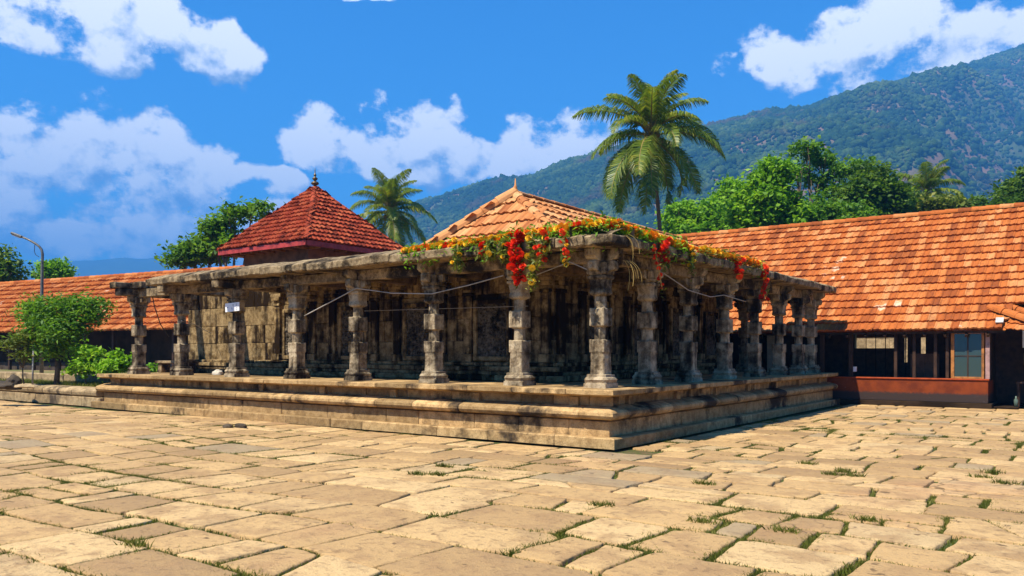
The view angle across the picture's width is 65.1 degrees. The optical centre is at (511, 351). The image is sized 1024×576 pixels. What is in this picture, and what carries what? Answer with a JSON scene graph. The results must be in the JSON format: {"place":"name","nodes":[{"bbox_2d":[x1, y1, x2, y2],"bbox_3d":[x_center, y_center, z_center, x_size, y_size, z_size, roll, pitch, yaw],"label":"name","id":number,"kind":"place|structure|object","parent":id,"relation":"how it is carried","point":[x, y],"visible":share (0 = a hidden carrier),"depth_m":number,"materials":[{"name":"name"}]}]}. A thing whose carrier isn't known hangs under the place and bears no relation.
{"place":"outdoors","nodes":[
{"label":"outdoors","id":0,"kind":"place"},
{"bbox_2d":[0,378,110,386],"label":"bed grass","id":1,"kind":"structure","parent":0,"point":[73,383],"depth_m":27.27,"materials":[{"name":"green plant"}]},
{"bbox_2d":[0,369,157,374],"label":"terrace","id":2,"kind":"structure","parent":0,"point":[37,371],"depth_m":38.29,"materials":[{"name":"stone"}]},
{"bbox_2d":[0,243,45,281],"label":"leafy tree","id":3,"kind":"object","parent":2,"relation":"on","point":[8,267],"visible":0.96,"depth_m":52.05,"materials":[{"name":"green plant"}]},
{"bbox_2d":[22,256,79,278],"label":"leafy tree","id":4,"kind":"object","parent":2,"relation":"on","point":[55,268],"visible":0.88,"depth_m":59.45,"materials":[{"name":"green plant"}]},
{"bbox_2d":[0,265,243,371],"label":"tiled wing","id":5,"kind":"structure","parent":2,"relation":"on","point":[114,333],"depth_m":40.53,"materials":[{"name":"orange tile"}]},
{"bbox_2d":[146,362,157,372],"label":"weed","id":6,"kind":"object","parent":2,"relation":"on","point":[153,369],"visible":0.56,"depth_m":27.46,"materials":[{"name":"green plant"}]},
{"bbox_2d":[154,231,237,269],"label":"leafy tree","id":7,"kind":"object","parent":2,"relation":"on","point":[184,254],"visible":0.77,"depth_m":45.23,"materials":[{"name":"green plant"}]},
{"bbox_2d":[15,256,202,279],"bbox_3d":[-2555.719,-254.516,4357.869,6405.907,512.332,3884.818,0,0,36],"label":"hills","id":8,"kind":"structure","parent":0,"point":[106,266],"depth_m":3873.92,"materials":[{"name":"blue"}]},
{"bbox_2d":[0,399,1023,575],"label":"paving","id":9,"kind":"structure","parent":0,"point":[387,499],"depth_m":9.01,"materials":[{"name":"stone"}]},
{"bbox_2d":[0,381,14,388],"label":"rock","id":10,"kind":"object","parent":9,"relation":"on","point":[6,385],"visible":1,"depth_m":24.36,"materials":[{"name":"grey stone"}]},
{"bbox_2d":[5,374,21,389],"bbox_3d":[-16.136,0.975,26.001,0.673,0.518,0.470,0,0,59],"label":"rock","id":11,"kind":"object","parent":9,"relation":"on","point":[14,379],"visible":0.69,"depth_m":25.82,"materials":[{"name":"grey stone"}]},
{"bbox_2d":[0,327,43,383],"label":"sapling","id":12,"kind":"object","parent":9,"relation":"on","point":[7,343],"visible":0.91,"depth_m":26.43,"materials":[{"name":"green plant"}]},
{"bbox_2d":[14,384,37,387],"bbox_3d":[-14.852,1.038,24.567,1.304,0.127,0.606,0,0,36],"label":"rock","id":13,"kind":"object","parent":9,"relation":"on","point":[25,386],"visible":0.95,"depth_m":24.24,"materials":[{"name":"stone"}]},
{"bbox_2d":[0,383,104,406],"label":"kerb wall","id":14,"kind":"structure","parent":9,"relation":"on","point":[69,395],"depth_m":25.61,"materials":[{"name":"stone"}]},
{"bbox_2d":[32,350,33,384],"bbox_3d":[-15.755,0.525,26.399,0.084,1.251,0.057,0,0,-2],"label":"stake","id":15,"kind":"object","parent":14,"relation":"on","point":[32,367],"visible":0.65,"depth_m":26.38,"materials":[{"name":"grey metal"}]},
{"bbox_2d":[112,536,155,548],"bbox_3d":[-3.199,1.635,6.832,0.315,0.110,0.250,0,0,36],"label":"grass tuft","id":16,"kind":"object","parent":9,"relation":"on","point":[142,543],"visible":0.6,"depth_m":6.83,"materials":[{"name":"green plant"}]},
{"bbox_2d":[222,424,232,427],"bbox_3d":[-6.199,1.623,17.504,0.341,0.117,0.200,0,0,36],"label":"rock","id":17,"kind":"object","parent":9,"relation":"on","point":[227,426],"visible":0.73,"depth_m":17.41,"materials":[{"name":"grey stone"}]},
{"bbox_2d":[189,196,284,266],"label":"airy tree","id":18,"kind":"object","parent":9,"relation":"on","point":[219,230],"visible":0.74,"depth_m":43.60,"materials":[{"name":"green plant"}]},
{"bbox_2d":[235,423,246,427],"bbox_3d":[-5.920,1.611,17.507,0.397,0.122,0.156,0,0,36],"label":"rock","id":19,"kind":"object","parent":9,"relation":"on","point":[240,425],"visible":0.91,"depth_m":17.41,"materials":[{"name":"grey stone"}]},
{"bbox_2d":[407,470,430,475],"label":"grass tuft","id":20,"kind":"object","parent":9,"relation":"on","point":[417,473],"visible":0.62,"depth_m":10.79,"materials":[{"name":"green plant"}]},
{"bbox_2d":[427,470,448,476],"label":"grass tuft","id":21,"kind":"object","parent":9,"relation":"on","point":[435,473],"visible":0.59,"depth_m":10.75,"materials":[{"name":"green plant"}]},
{"bbox_2d":[433,463,454,467],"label":"grass tuft","id":22,"kind":"object","parent":9,"relation":"on","point":[442,465],"visible":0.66,"depth_m":11.53,"materials":[{"name":"green plant"}]},
{"bbox_2d":[91,178,839,449],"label":"stone pavilion","id":23,"kind":"structure","parent":9,"relation":"on","point":[597,354],"depth_m":18.48,"materials":[{"name":"stone"}]},
{"bbox_2d":[150,286,168,336],"bbox_3d":[-10.346,-1.178,23.678,0.119,1.460,0.754,0,0,19],"label":"cable","id":24,"kind":"object","parent":23,"relation":"hanging from","point":[158,317],"visible":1,"depth_m":23.52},
{"bbox_2d":[155,361,198,372],"bbox_3d":[-10.356,0.460,24.787,1.800,0.380,0.400,0,0,36],"label":"stone bench","id":25,"kind":"object","parent":23,"relation":"on","point":[163,366],"visible":0.71,"depth_m":25.05,"materials":[{"name":"beige stone"}]},
{"bbox_2d":[212,369,222,374],"bbox_3d":[-8.296,0.579,22.599,0.327,0.186,0.256,0,0,36],"label":"rock","id":26,"kind":"object","parent":23,"relation":"on","point":[217,372],"visible":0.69,"depth_m":22.51,"materials":[{"name":"stone"}]},
{"bbox_2d":[225,302,239,311],"bbox_3d":[-7.225,-1.158,20.744,0.607,0.246,0.024,0,0,36],"label":"sign board","id":27,"kind":"object","parent":23,"relation":"attached to","point":[231,307],"visible":1,"depth_m":20.73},
{"bbox_2d":[216,172,402,265],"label":"shrine tower","id":28,"kind":"structure","parent":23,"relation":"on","point":[315,221],"depth_m":28.00,"materials":[{"name":"red tile"}]},
{"bbox_2d":[304,275,503,315],"bbox_3d":[-2.550,-1.171,17.356,6.014,0.639,0.071,0,0,37],"label":"cable","id":29,"kind":"object","parent":23,"relation":"hanging from","point":[405,293],"visible":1,"depth_m":17.12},
{"bbox_2d":[371,306,513,310],"bbox_3d":[-1.713,-1.025,19.015,5.107,0.061,0.016,0,0,36],"label":"cable","id":30,"kind":"object","parent":23,"relation":"attached to","point":[441,308],"visible":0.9,"depth_m":18.91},
{"bbox_2d":[397,230,504,269],"bbox_3d":[-1.139,-2.000,15.933,2.888,0.660,0.676,0,0,36],"label":"flower garland","id":31,"kind":"object","parent":23,"relation":"attached to","point":[441,244],"visible":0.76,"depth_m":15.90,"materials":[{"name":"plant"}]},
{"bbox_2d":[475,236,487,260],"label":"flower strand","id":32,"kind":"object","parent":31,"relation":"hanging from","point":[481,245],"visible":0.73,"depth_m":15.20,"materials":[{"name":"plant"}]},
{"bbox_2d":[450,244,464,273],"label":"flower strand","id":33,"kind":"object","parent":23,"relation":"hanging from","point":[457,262],"visible":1,"depth_m":15.57,"materials":[{"name":"plant"}]},
{"bbox_2d":[480,237,499,263],"bbox_3d":[-0.418,-1.918,15.110,0.349,0.546,0.368,0,0,-34],"label":"flower strand","id":34,"kind":"object","parent":23,"relation":"hanging from","point":[490,252],"visible":1,"depth_m":15.06,"materials":[{"name":"plant"}]},
{"bbox_2d":[496,232,510,264],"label":"flower strand","id":35,"kind":"object","parent":23,"relation":"hanging from","point":[504,256],"visible":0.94,"depth_m":14.87,"materials":[{"name":"plant"}]},
{"bbox_2d":[505,229,526,288],"bbox_3d":[0.074,-1.700,14.733,0.410,1.111,0.406,0,0,-31],"label":"flower strand","id":36,"kind":"object","parent":23,"relation":"hanging from","point":[517,264],"visible":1,"depth_m":14.69,"materials":[{"name":"plant"}]},
{"bbox_2d":[524,232,539,291],"bbox_3d":[0.377,-1.637,14.550,0.318,1.101,0.333,0,0,10],"label":"flower strand","id":37,"kind":"object","parent":23,"relation":"hanging from","point":[533,266],"visible":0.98,"depth_m":14.51,"materials":[{"name":"plant"}]},
{"bbox_2d":[532,229,551,268],"bbox_3d":[0.574,-1.835,14.387,0.378,0.710,0.331,0,0,36],"label":"flower strand","id":38,"kind":"object","parent":23,"relation":"hanging from","point":[543,248],"visible":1,"depth_m":14.35,"materials":[{"name":"plant"}]},
{"bbox_2d":[493,210,617,254],"bbox_3d":[0.766,-2.074,14.578,2.579,0.841,0.708,0,0,36],"label":"flower garland","id":39,"kind":"object","parent":23,"relation":"attached to","point":[599,224],"visible":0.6,"depth_m":14.27,"materials":[{"name":"plant"}]},
{"bbox_2d":[537,261,586,274],"bbox_3d":[0.854,-1.528,14.735,1.262,0.232,0.026,0,0,40],"label":"cable","id":40,"kind":"object","parent":23,"relation":"attached to","point":[561,265],"visible":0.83,"depth_m":14.71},
{"bbox_2d":[558,228,572,266],"bbox_3d":[0.948,-1.829,14.101,0.290,0.716,0.263,0,0,19],"label":"flower strand","id":41,"kind":"object","parent":23,"relation":"hanging from","point":[565,250],"visible":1,"depth_m":14.08,"materials":[{"name":"plant"}]},
{"bbox_2d":[623,234,641,288],"bbox_3d":[2.092,-1.568,14.075,0.290,0.972,0.321,0,0,36],"label":"dry vine","id":42,"kind":"object","parent":23,"relation":"hanging from","point":[629,238],"visible":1,"depth_m":14.05,"materials":[{"name":"plant"}]},
{"bbox_2d":[606,217,698,263],"bbox_3d":[2.737,-2.053,15.253,0.682,0.641,3.278,0,0,36],"label":"flower garland","id":43,"kind":"object","parent":23,"relation":"attached to","point":[649,235],"visible":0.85,"depth_m":14.89,"materials":[{"name":"plant"}]},
{"bbox_2d":[652,244,665,296],"bbox_3d":[2.745,-1.499,14.904,0.222,0.997,0.387,0,0,36],"label":"flower strand","id":44,"kind":"object","parent":23,"relation":"hanging from","point":[655,255],"visible":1,"depth_m":14.92,"materials":[{"name":"plant"}]},
{"bbox_2d":[657,239,675,272],"bbox_3d":[2.877,-1.814,15.127,0.329,0.637,0.364,0,0,-25],"label":"flower strand","id":45,"kind":"object","parent":23,"relation":"hanging from","point":[664,256],"visible":0.98,"depth_m":15.08,"materials":[{"name":"plant"}]},
{"bbox_2d":[685,247,698,281],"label":"flower strand","id":46,"kind":"object","parent":23,"relation":"hanging from","point":[691,261],"visible":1,"depth_m":16.16,"materials":[{"name":"plant"}]},
{"bbox_2d":[664,273,745,301],"bbox_3d":[4.444,-1.423,18.121,0.022,0.367,4.700,0,0,36],"label":"cable","id":47,"kind":"object","parent":23,"relation":"attached to","point":[700,293],"visible":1,"depth_m":17.67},
{"bbox_2d":[693,243,765,277],"bbox_3d":[5.046,-2.044,18.312,0.628,0.598,3.960,0,0,36],"label":"flower garland","id":48,"kind":"object","parent":23,"relation":"attached to","point":[705,250],"visible":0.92,"depth_m":17.94,"materials":[{"name":"plant"}]},
{"bbox_2d":[732,256,744,279],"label":"flower strand","id":49,"kind":"object","parent":23,"relation":"hanging from","point":[738,271],"visible":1,"depth_m":18.21,"materials":[{"name":"plant"}]},
{"bbox_2d":[758,264,769,305],"bbox_3d":[6.194,-1.640,19.669,0.307,1.048,0.271,0,0,-17],"label":"flower strand","id":50,"kind":"object","parent":23,"relation":"hanging from","point":[764,290],"visible":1,"depth_m":19.64,"materials":[{"name":"plant"}]},
{"bbox_2d":[587,499,614,507],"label":"grass tuft","id":51,"kind":"object","parent":9,"relation":"on","point":[599,504],"visible":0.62,"depth_m":8.61,"materials":[{"name":"green plant"}]},
{"bbox_2d":[690,478,715,485],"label":"grass tuft","id":52,"kind":"object","parent":9,"relation":"on","point":[702,482],"visible":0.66,"depth_m":10.04,"materials":[{"name":"green plant"}]},
{"bbox_2d":[686,515,721,524],"bbox_3d":[1.820,1.635,7.786,0.404,0.110,0.227,0,0,36],"label":"grass tuft","id":53,"kind":"object","parent":9,"relation":"on","point":[699,520],"visible":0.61,"depth_m":7.76,"materials":[{"name":"green plant"}]},
{"bbox_2d":[760,523,801,533],"bbox_3d":[2.486,1.635,7.408,0.386,0.110,0.276,0,0,36],"label":"grass tuft","id":54,"kind":"object","parent":9,"relation":"on","point":[790,530],"visible":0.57,"depth_m":7.38,"materials":[{"name":"green plant"}]},
{"bbox_2d":[796,459,818,464],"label":"grass tuft","id":55,"kind":"object","parent":9,"relation":"on","point":[808,463],"visible":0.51,"depth_m":11.80,"materials":[{"name":"green plant"}]},
{"bbox_2d":[820,469,843,475],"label":"grass tuft","id":56,"kind":"object","parent":9,"relation":"on","point":[831,473],"visible":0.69,"depth_m":10.82,"materials":[{"name":"green plant"}]},
{"bbox_2d":[832,466,856,472],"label":"grass tuft","id":57,"kind":"object","parent":9,"relation":"on","point":[842,470],"visible":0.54,"depth_m":11.08,"materials":[{"name":"green plant"}]},
{"bbox_2d":[676,202,1023,408],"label":"tiled gallery","id":58,"kind":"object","parent":9,"relation":"on","point":[948,284],"visible":0.54,"depth_m":26.24,"materials":[{"name":"orange tile"}]},
{"bbox_2d":[951,333,983,378],"bbox_3d":[13.425,0.089,23.665,0.860,1.397,0.070,0,0,36],"label":"window","id":59,"kind":"structure","parent":58,"relation":"in","point":[967,353],"depth_m":23.65,"materials":[{"name":"brown wood"}]},
{"bbox_2d":[1014,396,1017,406],"bbox_3d":[14.726,1.470,23.462,0.110,0.360,0.105,0,0,36],"label":"bottle","id":60,"kind":"object","parent":58,"relation":"on","point":[1015,402],"visible":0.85,"depth_m":23.43,"materials":[{"name":"glass"}]},
{"bbox_2d":[1016,381,1023,405],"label":"side table","id":61,"kind":"object","parent":58,"relation":"on","point":[1018,383],"visible":0.9,"depth_m":23.63,"materials":[{"name":"brown wood"}]},
{"bbox_2d":[1022,330,1023,347],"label":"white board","id":62,"kind":"object","parent":58,"relation":"hanging from","point":[1022,339],"visible":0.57,"depth_m":24.13,"materials":[{"name":"white"}]},
{"bbox_2d":[841,471,866,476],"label":"grass tuft","id":63,"kind":"object","parent":9,"relation":"on","point":[854,474],"visible":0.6,"depth_m":10.64,"materials":[{"name":"green plant"}]},
{"bbox_2d":[848,514,884,524],"bbox_3d":[3.487,1.636,7.863,0.273,0.108,0.363,0,0,-14],"label":"grass tuft","id":64,"kind":"object","parent":9,"relation":"on","point":[869,519],"visible":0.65,"depth_m":7.83,"materials":[{"name":"green plant"}]},
{"bbox_2d":[967,472,994,477],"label":"grass tuft","id":65,"kind":"object","parent":9,"relation":"on","point":[979,476],"visible":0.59,"depth_m":10.52,"materials":[{"name":"green plant"}]},
{"bbox_2d":[979,468,1006,474],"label":"grass tuft","id":66,"kind":"object","parent":9,"relation":"on","point":[992,472],"visible":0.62,"depth_m":10.95,"materials":[{"name":"green plant"}]},
{"bbox_2d":[990,477,1021,484],"bbox_3d":[6.181,1.635,10.046,0.413,0.110,0.225,0,0,36],"label":"grass tuft","id":67,"kind":"object","parent":9,"relation":"on","point":[1002,482],"visible":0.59,"depth_m":10.05,"materials":[{"name":"green plant"}]},
{"bbox_2d":[0,407,1023,575],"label":"joint grass","id":68,"kind":"structure","parent":0,"point":[809,541],"depth_m":8.61,"materials":[{"name":"green plant"}]},
{"bbox_2d":[0,0,1023,267],"label":"sky","id":69,"kind":"structure","parent":0,"point":[122,122],"materials":[{"name":"blue"}]},
{"bbox_2d":[405,59,1023,349],"bbox_3d":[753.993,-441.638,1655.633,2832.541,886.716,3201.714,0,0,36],"label":"mountain","id":70,"kind":"structure","parent":0,"point":[941,156],"depth_m":1131.73,"materials":[{"name":"green plant"}]},
{"bbox_2d":[384,43,1023,246],"bbox_3d":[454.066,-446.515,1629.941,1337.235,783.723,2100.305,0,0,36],"label":"hillside forest","id":71,"kind":"object","parent":70,"relation":"on","point":[574,181],"visible":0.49,"depth_m":1076.37,"materials":[{"name":"green plant"}]},
{"label":"ground","id":72,"kind":"structure","parent":0,"visible":0},
{"bbox_2d":[349,168,437,246],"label":"coconut palm","id":73,"kind":"object","parent":72,"relation":"on","point":[389,199],"visible":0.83,"depth_m":57.42,"materials":[{"name":"green plant"}]},
{"bbox_2d":[572,69,725,230],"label":"coconut palm","id":74,"kind":"object","parent":72,"relation":"on","point":[654,148],"visible":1,"depth_m":43.32,"materials":[{"name":"green plant"}]},
{"bbox_2d":[646,197,708,233],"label":"leafy tree","id":75,"kind":"object","parent":72,"relation":"on","point":[676,214],"visible":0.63,"depth_m":63.22,"materials":[{"name":"green plant"}]},
{"bbox_2d":[678,193,735,233],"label":"leafy tree","id":76,"kind":"object","parent":72,"relation":"on","point":[711,214],"visible":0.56,"depth_m":61.97,"materials":[{"name":"green plant"}]},
{"bbox_2d":[702,173,741,209],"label":"leafy tree","id":77,"kind":"object","parent":72,"relation":"on","point":[726,188],"visible":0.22,"depth_m":65.33,"materials":[{"name":"green plant"}]},
{"bbox_2d":[717,151,822,228],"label":"leafy tree","id":78,"kind":"object","parent":72,"relation":"on","point":[766,195],"visible":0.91,"depth_m":47.14,"materials":[{"name":"green plant"}]},
{"bbox_2d":[779,135,876,202],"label":"airy tree","id":79,"kind":"object","parent":72,"relation":"on","point":[816,158],"visible":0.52,"depth_m":55.62,"materials":[{"name":"green plant"}]},
{"bbox_2d":[804,189,881,221],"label":"leafy tree","id":80,"kind":"object","parent":72,"relation":"on","point":[841,209],"visible":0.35,"depth_m":49.07,"materials":[{"name":"green plant"}]},
{"bbox_2d":[830,160,934,215],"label":"leafy tree","id":81,"kind":"object","parent":72,"relation":"on","point":[879,187],"visible":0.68,"depth_m":52.95,"materials":[{"name":"green plant"}]},
{"bbox_2d":[857,338,925,361],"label":"courtyard wall","id":82,"kind":"structure","parent":72,"relation":"on","point":[867,342],"depth_m":39.33,"materials":[{"name":"stone"}]},
{"bbox_2d":[896,159,965,198],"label":"coconut palm","id":83,"kind":"object","parent":72,"relation":"on","point":[928,179],"visible":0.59,"depth_m":65.28,"materials":[{"name":"green plant"}]},
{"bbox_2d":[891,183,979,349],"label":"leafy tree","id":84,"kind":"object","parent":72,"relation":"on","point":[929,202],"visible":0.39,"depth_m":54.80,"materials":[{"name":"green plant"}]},
{"bbox_2d":[966,193,993,206],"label":"leafy tree","id":85,"kind":"object","parent":72,"relation":"on","point":[983,201],"visible":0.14,"depth_m":57.52,"materials":[{"name":"green plant"}]},
{"bbox_2d":[985,165,1023,204],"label":"leafy tree","id":86,"kind":"object","parent":72,"relation":"on","point":[1011,191],"visible":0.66,"depth_m":55.44,"materials":[{"name":"green plant"}]},
{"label":"raised bed","id":87,"kind":"structure","parent":0,"visible":0},
{"bbox_2d":[10,232,43,372],"bbox_3d":[-18.701,-1.741,31.000,1.251,5.782,0.190,0,0,0],"label":"street lamp","id":88,"kind":"object","parent":87,"relation":"on","point":[41,367],"visible":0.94,"depth_m":30.96,"materials":[{"name":"grey metal"}]},
{"bbox_2d":[0,372,110,383],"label":"back kerb wall","id":89,"kind":"structure","parent":87,"relation":"on","point":[49,376],"depth_m":29.41,"materials":[{"name":"stone"}]},
{"bbox_2d":[0,286,117,384],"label":"tree","id":90,"kind":"object","parent":87,"relation":"on","point":[51,327],"visible":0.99,"depth_m":26.58,"materials":[{"name":"green plant"}]},
{"bbox_2d":[60,339,107,383],"bbox_3d":[-13.926,0.355,26.546,1.730,1.593,1.646,0,0,36],"label":"bush","id":91,"kind":"object","parent":87,"relation":"on","point":[84,354],"visible":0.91,"depth_m":26.20,"materials":[{"name":"green plant"}]},
{"bbox_2d":[90,347,131,381],"bbox_3d":[-12.654,0.493,25.504,1.438,1.338,1.398,0,0,-15],"label":"bush","id":92,"kind":"object","parent":87,"relation":"on","point":[116,362],"visible":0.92,"depth_m":25.38,"materials":[{"name":"green plant"}]}
]}

